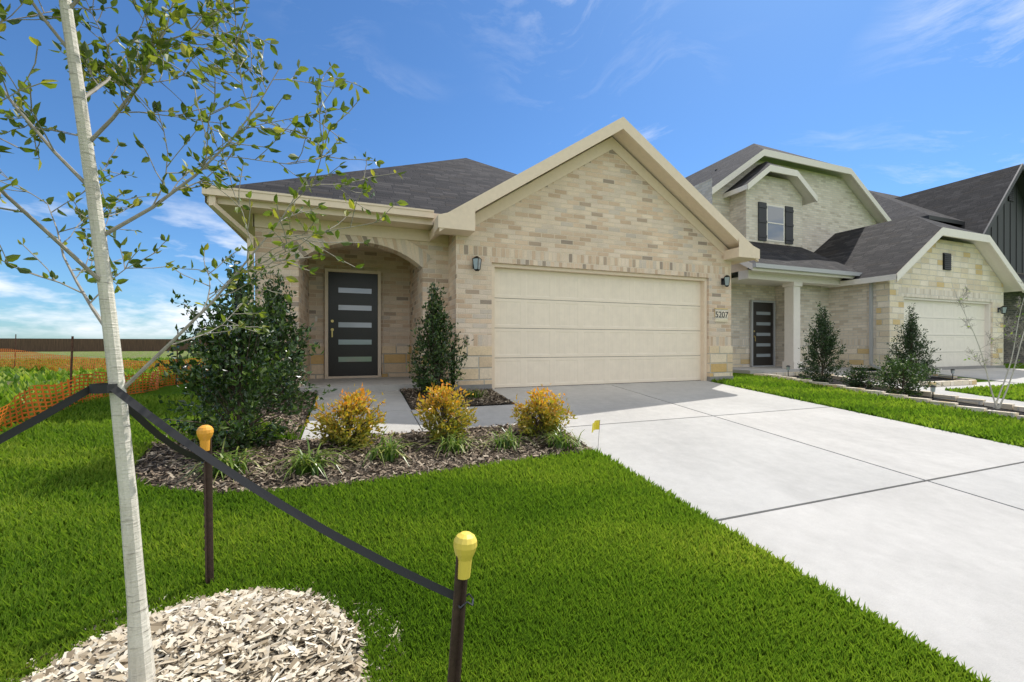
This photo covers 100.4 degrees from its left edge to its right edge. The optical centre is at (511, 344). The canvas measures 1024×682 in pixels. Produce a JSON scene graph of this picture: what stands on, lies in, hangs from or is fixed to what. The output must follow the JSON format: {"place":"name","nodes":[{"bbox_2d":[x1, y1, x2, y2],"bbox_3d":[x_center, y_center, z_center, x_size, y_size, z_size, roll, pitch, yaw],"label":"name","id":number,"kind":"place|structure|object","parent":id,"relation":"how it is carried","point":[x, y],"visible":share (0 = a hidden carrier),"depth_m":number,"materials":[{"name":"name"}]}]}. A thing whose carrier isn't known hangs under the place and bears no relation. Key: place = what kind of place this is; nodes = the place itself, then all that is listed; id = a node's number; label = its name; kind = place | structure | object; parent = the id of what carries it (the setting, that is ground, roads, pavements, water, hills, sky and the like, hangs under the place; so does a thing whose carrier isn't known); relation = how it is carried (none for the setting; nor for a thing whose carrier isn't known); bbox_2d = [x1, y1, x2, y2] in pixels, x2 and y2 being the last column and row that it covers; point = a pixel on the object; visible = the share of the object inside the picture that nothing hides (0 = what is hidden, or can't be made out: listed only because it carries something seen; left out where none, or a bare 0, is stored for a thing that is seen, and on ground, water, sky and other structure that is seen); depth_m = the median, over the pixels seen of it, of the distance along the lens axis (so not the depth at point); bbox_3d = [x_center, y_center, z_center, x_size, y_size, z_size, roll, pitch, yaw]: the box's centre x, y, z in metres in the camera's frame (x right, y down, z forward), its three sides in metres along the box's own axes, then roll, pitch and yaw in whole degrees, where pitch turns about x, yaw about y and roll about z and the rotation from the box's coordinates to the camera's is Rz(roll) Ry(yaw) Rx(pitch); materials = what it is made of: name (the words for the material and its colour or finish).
{"place":"outdoors","nodes":[
{"label":"outdoors","id":0,"kind":"place"},
{"bbox_2d":[0,374,1023,681],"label":"lawn","id":1,"kind":"structure","parent":0,"point":[692,594],"depth_m":2.21,"materials":[{"name":"green plant"}]},
{"bbox_2d":[0,351,1023,669],"bbox_3d":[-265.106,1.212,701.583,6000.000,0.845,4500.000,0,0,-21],"label":"ground","id":2,"kind":"structure","parent":0,"point":[170,389],"depth_m":26.43,"materials":[{"name":"green plant"}]},
{"bbox_2d":[0,329,207,430],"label":"safety fence","id":3,"kind":"object","parent":2,"relation":"on","point":[72,367],"visible":0.33,"depth_m":6.84,"materials":[{"name":"plastic"}]},
{"bbox_2d":[0,338,230,351],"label":"wood fence","id":4,"kind":"object","parent":2,"relation":"on","point":[42,345],"visible":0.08,"depth_m":49.86,"materials":[{"name":"brown wood"}]},
{"bbox_2d":[0,357,236,429],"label":"lot weeds","id":5,"kind":"object","parent":2,"relation":"on","point":[31,376],"visible":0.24,"depth_m":9.09,"materials":[{"name":"green plant"}]},
{"bbox_2d":[0,0,407,681],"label":"young tree","id":6,"kind":"object","parent":2,"relation":"on","point":[140,646],"visible":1,"depth_m":1.43,"materials":[{"name":"green plant"}]},
{"bbox_2d":[196,425,213,583],"bbox_3d":[-1.462,0.803,2.034,0.069,0.842,0.068,0,0,-21],"label":"stake","id":7,"kind":"object","parent":2,"relation":"on","point":[204,433],"visible":0.95,"depth_m":2.04,"materials":[{"name":"brown"}]},
{"bbox_2d":[6,582,407,681],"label":"wood chips","id":8,"kind":"object","parent":2,"relation":"on","point":[239,615],"visible":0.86,"depth_m":1.58,"materials":[{"name":"brown wood"}]},
{"bbox_2d":[64,387,593,681],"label":"mulch beds","id":9,"kind":"object","parent":2,"relation":"on","point":[332,480],"visible":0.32,"depth_m":3.66,"materials":[{"name":"brown wood"}]},
{"bbox_2d":[147,250,336,456],"bbox_3d":[-2.652,0.072,3.899,1.539,1.920,1.527,0,0,10],"label":"holly","id":10,"kind":"object","parent":9,"relation":"on","point":[225,381],"visible":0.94,"depth_m":3.88,"materials":[{"name":"green plant"}]},
{"bbox_2d":[233,266,310,406],"bbox_3d":[-3.259,-0.091,5.787,0.951,1.916,0.982,0,0,-21],"label":"holly","id":11,"kind":"object","parent":9,"relation":"on","point":[290,320],"visible":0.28,"depth_m":5.71,"materials":[{"name":"green plant"}]},
{"bbox_2d":[297,382,388,450],"bbox_3d":[-1.559,0.719,4.144,0.789,0.709,0.768,0,0,24],"label":"bush","id":12,"kind":"object","parent":9,"relation":"on","point":[347,411],"visible":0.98,"depth_m":4.02,"materials":[{"name":"yellow plant"}]},
{"bbox_2d":[167,387,588,483],"bbox_3d":[-1.503,0.823,4.776,3.946,0.407,3.146,0,0,-21],"label":"liriope","id":13,"kind":"object","parent":9,"relation":"on","point":[303,463],"visible":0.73,"depth_m":3.70,"materials":[{"name":"green plant"}]},
{"bbox_2d":[406,281,473,394],"bbox_3d":[-1.178,-0.067,6.647,1.018,1.859,1.139,0,0,-21],"label":"holly","id":14,"kind":"object","parent":9,"relation":"on","point":[436,351],"visible":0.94,"depth_m":6.46,"materials":[{"name":"green plant"}]},
{"bbox_2d":[411,379,478,441],"bbox_3d":[-0.674,0.701,4.422,0.724,0.686,0.812,0,0,-21],"label":"bush","id":15,"kind":"object","parent":9,"relation":"on","point":[453,423],"visible":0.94,"depth_m":4.36,"materials":[{"name":"yellow plant"}]},
{"bbox_2d":[510,384,576,438],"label":"bush","id":16,"kind":"object","parent":9,"relation":"on","point":[540,407],"visible":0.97,"depth_m":4.55,"materials":[{"name":"yellow plant"}]},
{"bbox_2d":[447,531,476,681],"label":"stake","id":17,"kind":"object","parent":2,"relation":"on","point":[465,544],"visible":1,"depth_m":1.18,"materials":[{"name":"brown"}]},
{"bbox_2d":[0,383,473,608],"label":"tree straps","id":18,"kind":"object","parent":17,"relation":"attached to","point":[138,411],"visible":0.94,"depth_m":1.28,"materials":[{"name":"black woven fabric webbing"},{"name":"metal wire"}]},
{"bbox_2d":[201,117,759,394],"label":"house","id":19,"kind":"structure","parent":2,"relation":"on","point":[613,252],"depth_m":8.06,"materials":[{"name":"brick"}]},
{"bbox_2d":[592,420,599,453],"bbox_3d":[0.785,0.901,4.064,0.116,0.360,0.041,0,0,-36],"label":"marker flag","id":20,"kind":"object","parent":2,"relation":"on","point":[596,425],"visible":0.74,"depth_m":4.08,"materials":[{"name":"yellow plastic"}]},
{"bbox_2d":[686,144,1023,373],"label":"neighbour house","id":21,"kind":"structure","parent":2,"relation":"on","point":[851,256],"depth_m":13.66,"materials":[{"name":"brick"}]},
{"bbox_2d":[884,303,941,378],"bbox_3d":[9.571,-0.060,10.189,1.044,1.895,1.050,0,0,-21],"label":"shrub","id":22,"kind":"object","parent":2,"relation":"on","point":[909,337],"visible":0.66,"depth_m":10.10,"materials":[{"name":"green plant"}]},
{"bbox_2d":[869,163,1023,362],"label":"house","id":23,"kind":"structure","parent":2,"relation":"on","point":[991,204],"depth_m":18.30,"materials":[{"name":"brick"}]},
{"bbox_2d":[0,0,1023,338],"label":"sky","id":24,"kind":"structure","parent":0,"point":[909,96],"materials":[{"name":"blue"}]},
{"bbox_2d":[301,381,1023,681],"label":"driveway","id":25,"kind":"structure","parent":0,"point":[914,528],"depth_m":3.49,"materials":[{"name":"concrete"}]},
{"bbox_2d":[754,365,1023,419],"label":"edging","id":26,"kind":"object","parent":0,"point":[936,394],"visible":0.58,"depth_m":8.98,"materials":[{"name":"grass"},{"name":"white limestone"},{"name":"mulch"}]},
{"bbox_2d":[797,301,855,383],"bbox_3d":[6.734,-0.039,9.239,0.966,1.851,1.051,0,0,-21],"label":"shrub","id":27,"kind":"object","parent":26,"relation":"on","point":[824,346],"visible":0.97,"depth_m":9.21,"materials":[{"name":"green plant"}]},
{"bbox_2d":[837,364,881,389],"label":"shrub","id":28,"kind":"object","parent":26,"relation":"on","point":[859,379],"visible":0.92,"depth_m":8.49,"materials":[{"name":"green plant"}]},
{"bbox_2d":[862,352,943,396],"bbox_3d":[7.232,0.565,7.970,1.124,0.865,1.107,0,0,-21],"label":"shrub","id":29,"kind":"object","parent":26,"relation":"on","point":[891,378],"visible":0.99,"depth_m":7.85,"materials":[{"name":"green plant"}]},
{"bbox_2d":[952,281,1023,408],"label":"crape myrtle","id":30,"kind":"object","parent":26,"relation":"on","point":[1010,360],"visible":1,"depth_m":6.65,"materials":[{"name":"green plant"}]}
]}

